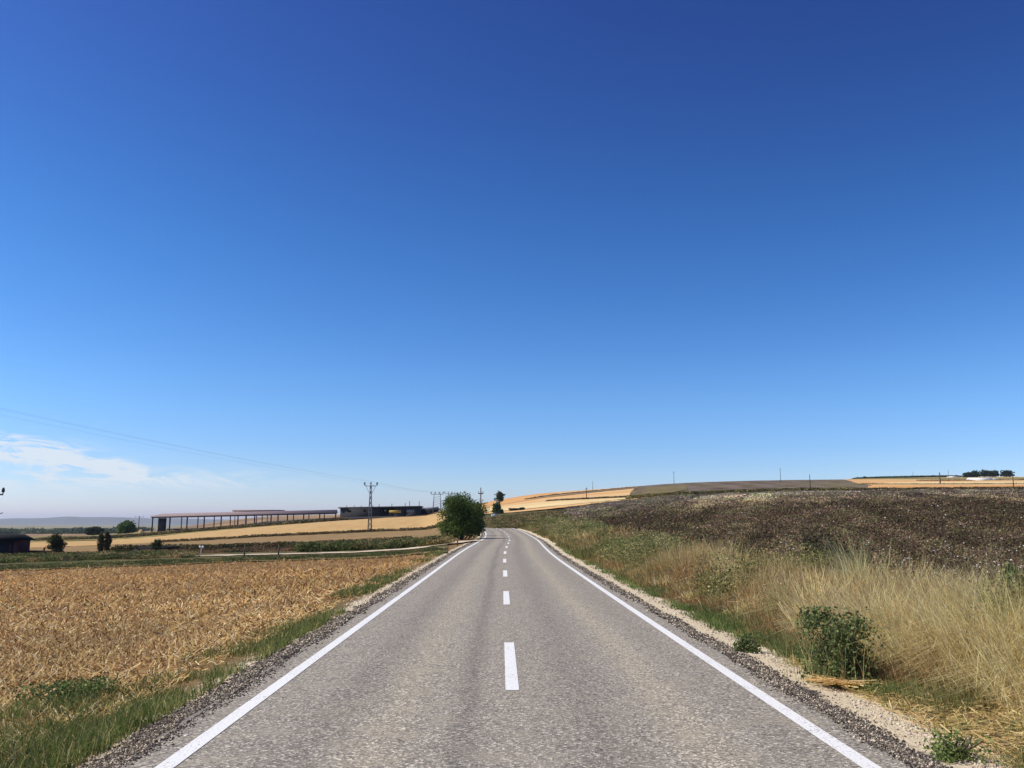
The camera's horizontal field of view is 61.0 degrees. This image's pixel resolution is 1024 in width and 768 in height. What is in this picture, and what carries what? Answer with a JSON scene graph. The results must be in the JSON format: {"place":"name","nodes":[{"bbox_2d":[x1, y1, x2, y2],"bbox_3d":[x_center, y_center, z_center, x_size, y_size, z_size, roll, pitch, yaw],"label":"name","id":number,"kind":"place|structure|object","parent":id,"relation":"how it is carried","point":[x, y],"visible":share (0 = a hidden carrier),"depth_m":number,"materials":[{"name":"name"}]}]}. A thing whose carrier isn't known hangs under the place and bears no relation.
{"place":"outdoors","nodes":[
{"label":"outdoors","id":0,"kind":"place"},
{"bbox_2d":[0,517,226,524],"bbox_3d":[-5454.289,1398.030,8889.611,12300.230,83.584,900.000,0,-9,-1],"label":"mountains","id":1,"kind":"structure","parent":0,"point":[76,521],"depth_m":8668.92,"materials":[{"name":"grey"}]},
{"bbox_2d":[0,603,348,767],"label":"green grass","id":2,"kind":"structure","parent":0,"point":[55,749],"depth_m":7.48,"materials":[{"name":"green plant"}]},
{"bbox_2d":[0,544,447,569],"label":"weedy ground","id":3,"kind":"structure","parent":0,"point":[200,557],"depth_m":56.12,"materials":[{"name":"green plant"}]},
{"bbox_2d":[0,534,35,553],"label":"red shack","id":4,"kind":"structure","parent":3,"relation":"on","point":[14,543],"depth_m":68.51,"materials":[{"name":"wood"}]},
{"bbox_2d":[29,550,47,552],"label":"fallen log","id":5,"kind":"object","parent":3,"relation":"on","point":[35,551],"visible":0.31,"depth_m":70.49,"materials":[{"name":"brown wood"}]},
{"bbox_2d":[45,533,67,551],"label":"narrow shrub","id":6,"kind":"object","parent":3,"relation":"on","point":[56,543],"visible":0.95,"depth_m":70.19,"materials":[{"name":"green plant"}]},
{"bbox_2d":[0,549,200,562],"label":"weed strip","id":7,"kind":"object","parent":3,"relation":"on","point":[43,556],"visible":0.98,"depth_m":57.97,"materials":[{"name":"green plant"}]},
{"bbox_2d":[97,531,104,551],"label":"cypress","id":8,"kind":"object","parent":3,"relation":"on","point":[100,541],"visible":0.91,"depth_m":68.45,"materials":[{"name":"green plant"}]},
{"bbox_2d":[103,530,112,550],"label":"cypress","id":9,"kind":"object","parent":3,"relation":"on","point":[108,540],"visible":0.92,"depth_m":68.53,"materials":[{"name":"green plant"}]},
{"bbox_2d":[149,539,163,549],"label":"shrub","id":10,"kind":"object","parent":3,"relation":"on","point":[156,544],"visible":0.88,"depth_m":73.38,"materials":[{"name":"green plant"}]},
{"bbox_2d":[138,546,178,549],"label":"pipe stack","id":11,"kind":"object","parent":3,"relation":"on","point":[166,547],"visible":0.44,"depth_m":75.49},
{"bbox_2d":[0,547,447,570],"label":"weed strip","id":12,"kind":"object","parent":3,"relation":"on","point":[122,562],"visible":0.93,"depth_m":49.58,"materials":[{"name":"green plant"}]},
{"bbox_2d":[140,540,454,552],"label":"dead weeds","id":13,"kind":"object","parent":3,"relation":"on","point":[252,549],"visible":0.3,"depth_m":68.09,"materials":[{"name":"brown plant"}]},
{"bbox_2d":[292,535,454,551],"bbox_3d":[-10.850,12.252,66.780,13.361,1.397,11.236,0,-9,-1],"label":"weed strip","id":14,"kind":"object","parent":3,"relation":"on","point":[366,544],"visible":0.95,"depth_m":63.73,"materials":[{"name":"green plant"}]},
{"bbox_2d":[25,510,444,536],"bbox_3d":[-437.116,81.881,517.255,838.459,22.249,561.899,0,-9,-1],"label":"field","id":15,"kind":"structure","parent":0,"point":[259,520],"depth_m":513.93,"materials":[{"name":"plant"}]},
{"bbox_2d":[150,510,337,531],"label":"open shed","id":16,"kind":"structure","parent":15,"relation":"on","point":[162,518],"depth_m":299.94,"materials":[{"name":"metal"}]},
{"bbox_2d":[251,516,400,523],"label":"perimeter wall","id":17,"kind":"structure","parent":15,"relation":"on","point":[356,518],"depth_m":258.53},
{"bbox_2d":[338,501,422,516],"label":"block building","id":18,"kind":"structure","parent":15,"relation":"on","point":[406,511],"depth_m":281.60,"materials":[{"name":"concrete"}]},
{"bbox_2d":[382,508,393,513],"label":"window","id":19,"kind":"structure","parent":18,"relation":"in","point":[387,509],"depth_m":285.09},
{"bbox_2d":[389,510,400,515],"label":"yellow trailer","id":20,"kind":"object","parent":15,"relation":"on","point":[393,512],"visible":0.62,"depth_m":267.63,"materials":[{"name":"paint"}]},
{"bbox_2d":[30,528,440,551],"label":"brown field","id":21,"kind":"structure","parent":0,"point":[369,535],"depth_m":130.21,"materials":[{"name":"plant"}]},
{"bbox_2d":[110,535,416,551],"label":"dark scrub","id":22,"kind":"object","parent":21,"relation":"on","point":[129,547],"visible":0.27,"depth_m":76.66,"materials":[{"name":"green plant"}]},
{"bbox_2d":[30,513,446,547],"bbox_3d":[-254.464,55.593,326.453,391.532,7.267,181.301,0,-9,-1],"label":"green field","id":23,"kind":"structure","parent":0,"point":[132,533],"depth_m":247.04,"materials":[{"name":"green plant"}]},
{"bbox_2d":[84,526,104,534],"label":"field tree","id":24,"kind":"object","parent":23,"relation":"on","point":[94,530],"visible":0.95,"depth_m":322.44,"materials":[{"name":"green plant"}]},
{"bbox_2d":[115,520,136,533],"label":"tree","id":25,"kind":"object","parent":23,"relation":"on","point":[126,526],"visible":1,"depth_m":312.92,"materials":[{"name":"green plant"}]},
{"bbox_2d":[34,517,350,540],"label":"hedge line","id":26,"kind":"object","parent":23,"relation":"on","point":[227,527],"visible":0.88,"depth_m":249.45,"materials":[{"name":"green plant"}]},
{"bbox_2d":[162,521,445,541],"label":"hedge line","id":27,"kind":"object","parent":23,"relation":"on","point":[309,533],"visible":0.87,"depth_m":166.43,"materials":[{"name":"green plant"}]},
{"bbox_2d":[364,482,377,531],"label":"lattice pylon","id":28,"kind":"object","parent":23,"relation":"on","point":[370,518],"visible":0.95,"depth_m":168.00,"materials":[{"name":"metal"}]},
{"bbox_2d":[0,409,364,480],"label":"power wire","id":29,"kind":"object","parent":28,"relation":"attached to","point":[157,442],"visible":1,"depth_m":103.26,"materials":[{"name":"black metal"}]},
{"bbox_2d":[169,540,479,556],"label":"path","id":30,"kind":"structure","parent":0,"point":[337,552],"depth_m":59.02,"materials":[{"name":"beige soil"}]},
{"bbox_2d":[0,501,1023,767],"bbox_3d":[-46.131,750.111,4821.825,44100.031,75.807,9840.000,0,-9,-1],"label":"ground","id":31,"kind":"structure","parent":0,"point":[912,741],"depth_m":16.22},
{"bbox_2d":[1,674,127,714],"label":"verge weed","id":32,"kind":"object","parent":31,"relation":"on","point":[76,684],"visible":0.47,"depth_m":8.45,"materials":[{"name":"green plant"}]},
{"bbox_2d":[0,525,190,529],"bbox_3d":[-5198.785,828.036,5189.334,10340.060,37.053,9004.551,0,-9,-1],"label":"distant plain","id":33,"kind":"structure","parent":31,"relation":"on","point":[19,527],"depth_m":4050.70,"materials":[{"name":"plant"}]},
{"bbox_2d":[0,526,153,533],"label":"trees","id":34,"kind":"object","parent":33,"relation":"on","point":[74,530],"visible":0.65,"depth_m":862.50,"materials":[{"name":"green plant"}]},
{"bbox_2d":[0,550,439,765],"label":"corn stubble","id":35,"kind":"object","parent":31,"relation":"on","point":[97,635],"visible":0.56,"depth_m":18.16,"materials":[{"name":"brown plant"}]},
{"bbox_2d":[232,510,284,524],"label":"shed","id":36,"kind":"structure","parent":31,"relation":"on","point":[254,511],"depth_m":414.67,"materials":[{"name":"metal"}]},
{"bbox_2d":[76,541,474,767],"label":"gravel","id":37,"kind":"structure","parent":31,"relation":"on","point":[237,684],"depth_m":8.28,"materials":[{"name":"grey gravel"}]},
{"bbox_2d":[328,550,443,598],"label":"green grass","id":38,"kind":"structure","parent":31,"relation":"on","point":[373,587],"depth_m":23.66,"materials":[{"name":"plant"}]},
{"bbox_2d":[421,507,439,515],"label":"dark barn","id":39,"kind":"structure","parent":31,"relation":"on","point":[426,511],"depth_m":288.72,"materials":[{"name":"grey metal"}]},
{"bbox_2d":[431,492,443,512],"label":"double pole","id":40,"kind":"object","parent":31,"relation":"on","point":[440,494],"visible":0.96,"depth_m":259.52,"materials":[{"name":"metal"}]},
{"bbox_2d":[436,491,489,539],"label":"roadside tree","id":41,"kind":"object","parent":31,"relation":"on","point":[463,520],"visible":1,"depth_m":77.83,"materials":[{"name":"green plant"}]},
{"bbox_2d":[478,503,485,535],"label":"roadside shrub","id":42,"kind":"object","parent":31,"relation":"on","point":[483,523],"visible":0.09,"depth_m":90.56,"materials":[{"name":"green plant"}]},
{"bbox_2d":[491,502,500,513],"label":"bend bush","id":43,"kind":"object","parent":31,"relation":"on","point":[496,507],"visible":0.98,"depth_m":212.28,"materials":[{"name":"green plant"}]},
{"bbox_2d":[53,545,1009,767],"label":"pale pebbles","id":44,"kind":"object","parent":31,"relation":"on","point":[826,689],"visible":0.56,"depth_m":8.46,"materials":[{"name":"gravel"}]},
{"bbox_2d":[519,519,635,559],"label":"green weeds","id":45,"kind":"object","parent":31,"relation":"on","point":[577,552],"visible":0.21,"depth_m":49.01,"materials":[{"name":"green plant"}]},
{"bbox_2d":[546,495,629,500],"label":"hedge line","id":46,"kind":"object","parent":31,"relation":"on","point":[623,496],"visible":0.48,"depth_m":296.43,"materials":[{"name":"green plant"}]},
{"bbox_2d":[534,520,819,587],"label":"dry grass","id":47,"kind":"structure","parent":31,"relation":"on","point":[589,544],"depth_m":26.41,"materials":[{"name":"green plant"}]},
{"bbox_2d":[626,487,856,498],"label":"hedge line","id":48,"kind":"object","parent":31,"relation":"on","point":[648,495],"visible":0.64,"depth_m":242.82,"materials":[{"name":"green plant"}]},
{"bbox_2d":[732,633,763,652],"bbox_3d":[3.018,3.333,11.145,0.412,0.268,0.323,-3,-9,17],"label":"verge bush","id":49,"kind":"object","parent":31,"relation":"on","point":[748,645],"visible":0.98,"depth_m":11.11,"materials":[{"name":"green plant"}]},
{"bbox_2d":[521,517,1022,690],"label":"rusty weeds","id":50,"kind":"object","parent":31,"relation":"on","point":[678,596],"visible":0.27,"depth_m":15.59,"materials":[{"name":"brown plant"}]},
{"bbox_2d":[525,515,1023,626],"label":"verge weeds","id":51,"kind":"object","parent":31,"relation":"on","point":[645,543],"visible":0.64,"depth_m":27.09,"materials":[{"name":"green plant"}]},
{"bbox_2d":[526,519,1023,718],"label":"olive weeds","id":52,"kind":"object","parent":31,"relation":"on","point":[935,696],"visible":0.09,"depth_m":8.21,"materials":[{"name":"green plant"}]},
{"bbox_2d":[555,544,1023,767],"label":"green grass","id":53,"kind":"structure","parent":31,"relation":"on","point":[713,619],"depth_m":12.46,"materials":[{"name":"green plant"}]},
{"bbox_2d":[778,604,891,689],"bbox_3d":[3.340,2.717,8.995,1.273,0.848,1.145,-3,-10,19],"label":"verge bush","id":54,"kind":"object","parent":31,"relation":"on","point":[842,642],"visible":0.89,"depth_m":9.02,"materials":[{"name":"green plant"}]},
{"bbox_2d":[804,673,879,687],"bbox_3d":[3.279,2.985,8.768,0.961,0.079,0.696,0,-9,-1],"label":"straw bundle","id":55,"kind":"object","parent":31,"relation":"on","point":[839,681],"visible":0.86,"depth_m":8.72,"materials":[{"name":"beige plant"}]},
{"bbox_2d":[777,656,1023,767],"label":"fallen straw","id":56,"kind":"object","parent":31,"relation":"on","point":[974,724],"visible":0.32,"depth_m":7.15,"materials":[{"name":"beige plant"}]},
{"bbox_2d":[839,477,1023,485],"bbox_3d":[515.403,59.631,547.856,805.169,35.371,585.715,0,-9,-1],"label":"golden plateau","id":57,"kind":"structure","parent":31,"relation":"on","point":[881,480],"depth_m":498.48,"materials":[{"name":"beige plant"}]},
{"bbox_2d":[852,475,961,478],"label":"trees","id":58,"kind":"object","parent":57,"relation":"on","point":[904,476],"visible":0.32,"depth_m":810.63,"materials":[{"name":"green plant"}]},
{"bbox_2d":[859,483,1023,483],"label":"hedge line","id":59,"kind":"object","parent":57,"relation":"on","point":[945,483],"visible":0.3,"depth_m":404.84,"materials":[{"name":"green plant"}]},
{"bbox_2d":[863,477,1023,478],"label":"olive strip","id":60,"kind":"object","parent":57,"relation":"on","point":[951,478],"visible":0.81,"depth_m":618.80,"materials":[{"name":"beige plant"}]},
{"bbox_2d":[868,485,1023,487],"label":"orange strip","id":61,"kind":"object","parent":57,"relation":"on","point":[951,486],"visible":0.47,"depth_m":327.74,"materials":[{"name":"plant"}]},
{"bbox_2d":[877,482,1023,483],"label":"pale strip","id":62,"kind":"object","parent":57,"relation":"on","point":[954,482],"visible":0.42,"depth_m":463.27,"materials":[{"name":"plant"}]},
{"bbox_2d":[962,472,974,476],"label":"tree","id":63,"kind":"object","parent":57,"relation":"on","point":[968,474],"visible":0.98,"depth_m":698.46,"materials":[{"name":"green plant"}]},
{"bbox_2d":[916,479,1023,480],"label":"hedge line","id":64,"kind":"object","parent":57,"relation":"on","point":[965,480],"visible":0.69,"depth_m":516.80,"materials":[{"name":"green plant"}]},
{"bbox_2d":[971,470,982,476],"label":"tree","id":65,"kind":"object","parent":57,"relation":"on","point":[977,473],"visible":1,"depth_m":698.82,"materials":[{"name":"green plant"}]},
{"bbox_2d":[980,469,993,476],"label":"tree","id":66,"kind":"object","parent":57,"relation":"on","point":[985,473],"visible":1,"depth_m":699.06,"materials":[{"name":"green plant"}]},
{"bbox_2d":[991,470,998,476],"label":"tree","id":67,"kind":"object","parent":57,"relation":"on","point":[996,473],"visible":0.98,"depth_m":699.50,"materials":[{"name":"green plant"}]},
{"bbox_2d":[999,470,1014,476],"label":"tree","id":68,"kind":"object","parent":57,"relation":"on","point":[1006,473],"visible":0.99,"depth_m":698.92,"materials":[{"name":"green plant"}]},
{"bbox_2d":[852,486,1023,490],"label":"hedge line","id":69,"kind":"object","parent":31,"relation":"on","point":[961,487],"visible":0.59,"depth_m":247.56,"materials":[{"name":"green plant"}]},
{"bbox_2d":[915,726,1007,765],"bbox_3d":[3.139,2.557,6.113,0.513,0.216,0.518,0,-9,-1],"label":"grass tuft","id":70,"kind":"object","parent":31,"relation":"on","point":[951,752],"visible":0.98,"depth_m":6.05,"materials":[{"name":"green plant"}]},
{"bbox_2d":[966,478,992,480],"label":"polytunnel","id":71,"kind":"structure","parent":31,"relation":"on","point":[976,479],"depth_m":518.11,"materials":[{"name":"white plastic"}]},
{"bbox_2d":[948,560,1023,619],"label":"edge bush","id":72,"kind":"object","parent":31,"relation":"on","point":[1008,572],"visible":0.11,"depth_m":9.40,"materials":[{"name":"green plant"}]},
{"bbox_2d":[0,0,1023,519],"label":"sky","id":73,"kind":"structure","parent":0,"point":[514,248],"materials":[{"name":"blue"}]},
{"bbox_2d":[483,510,551,527],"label":"field","id":74,"kind":"structure","parent":0,"point":[512,513],"depth_m":199.06,"materials":[{"name":"plant"}]},
{"bbox_2d":[484,509,573,528],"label":"bend weeds","id":75,"kind":"object","parent":74,"relation":"on","point":[508,521],"visible":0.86,"depth_m":138.55,"materials":[{"name":"green plant"}]},
{"bbox_2d":[121,515,920,767],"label":"road","id":76,"kind":"structure","parent":0,"point":[414,677],"depth_m":8.02,"materials":[{"name":"grey asphalt"}]},
{"bbox_2d":[154,532,486,767],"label":"edge line","id":77,"kind":"object","parent":76,"relation":"on","point":[187,750],"visible":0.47,"depth_m":8.05,"materials":[{"name":"paint"}]},
{"bbox_2d":[503,591,509,604],"bbox_3d":[-0.120,4.572,18.637,0.136,0.002,3.350,0,-9,-1],"label":"dash","id":78,"kind":"object","parent":76,"relation":"on","point":[506,599],"visible":1,"depth_m":18.33,"materials":[{"name":"paint"}]},
{"bbox_2d":[504,642,518,689],"bbox_3d":[-0.017,3.185,9.947,0.140,0.001,3.350,0,-9,-1],"label":"dash","id":79,"kind":"object","parent":76,"relation":"on","point":[511,679],"visible":1,"depth_m":9.52,"materials":[{"name":"paint"}]},
{"bbox_2d":[516,529,880,767],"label":"edge line","id":80,"kind":"object","parent":76,"relation":"on","point":[859,759],"visible":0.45,"depth_m":8.05,"materials":[{"name":"paint"}]},
{"bbox_2d":[481,487,638,513],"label":"golden hill","id":81,"kind":"structure","parent":0,"point":[622,492],"depth_m":365.11,"materials":[{"name":"beige plant"}]},
{"bbox_2d":[493,491,505,502],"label":"skyline tree","id":82,"kind":"object","parent":81,"relation":"on","point":[499,495],"visible":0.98,"depth_m":376.22,"materials":[{"name":"green plant"}]},
{"bbox_2d":[482,492,556,505],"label":"orange strip","id":83,"kind":"object","parent":81,"relation":"on","point":[513,499],"visible":0.62,"depth_m":508.43,"materials":[{"name":"plant"}]},
{"bbox_2d":[486,498,625,511],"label":"pale strip","id":84,"kind":"object","parent":81,"relation":"on","point":[544,504],"visible":0.84,"depth_m":276.75,"materials":[{"name":"plant"}]},
{"bbox_2d":[525,486,640,498],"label":"hedge line","id":85,"kind":"object","parent":81,"relation":"on","point":[580,491],"visible":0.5,"depth_m":489.90,"materials":[{"name":"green plant"}]},
{"bbox_2d":[531,487,637,498],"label":"brown strip","id":86,"kind":"object","parent":81,"relation":"on","point":[584,492],"visible":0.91,"depth_m":472.84,"materials":[{"name":"brown plant"}]},
{"bbox_2d":[544,541,952,767],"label":"gravel","id":87,"kind":"structure","parent":0,"point":[866,730],"depth_m":8.22,"materials":[{"name":"grey gravel"}]},
{"bbox_2d":[630,479,871,494],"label":"dark field","id":88,"kind":"structure","parent":0,"point":[722,485],"depth_m":392.57,"materials":[{"name":"soil"}]},
{"bbox_2d":[641,486,686,493],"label":"olive strip","id":89,"kind":"object","parent":88,"relation":"on","point":[657,490],"visible":0.89,"depth_m":351.03,"materials":[{"name":"brown plant"}]},
{"bbox_2d":[559,488,1023,592],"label":"cotton ground","id":90,"kind":"structure","parent":0,"point":[599,504],"depth_m":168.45,"materials":[{"name":"brown plant"}]},
{"bbox_2d":[564,490,1023,580],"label":"cotton bolls","id":91,"kind":"object","parent":90,"relation":"on","point":[891,539],"visible":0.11,"depth_m":22.80,"materials":[{"name":"plant"}]},
{"bbox_2d":[779,531,856,565],"bbox_3d":[7.118,3.959,19.764,2.325,1.391,2.004,0,-9,-1],"label":"field bush","id":92,"kind":"object","parent":90,"relation":"on","point":[814,542],"visible":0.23,"depth_m":19.72,"materials":[{"name":"green plant"}]},
{"bbox_2d":[830,540,917,577],"bbox_3d":[6.863,3.667,17.148,2.260,1.174,1.971,0,-9,-1],"label":"field bush","id":93,"kind":"object","parent":90,"relation":"on","point":[862,552],"visible":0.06,"depth_m":17.27,"materials":[{"name":"green plant"}]},
{"bbox_2d":[633,528,1023,736],"bbox_3d":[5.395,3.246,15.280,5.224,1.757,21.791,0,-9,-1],"label":"dry grass","id":94,"kind":"structure","parent":0,"point":[860,567],"depth_m":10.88,"materials":[{"name":"beige plant"}]}
]}

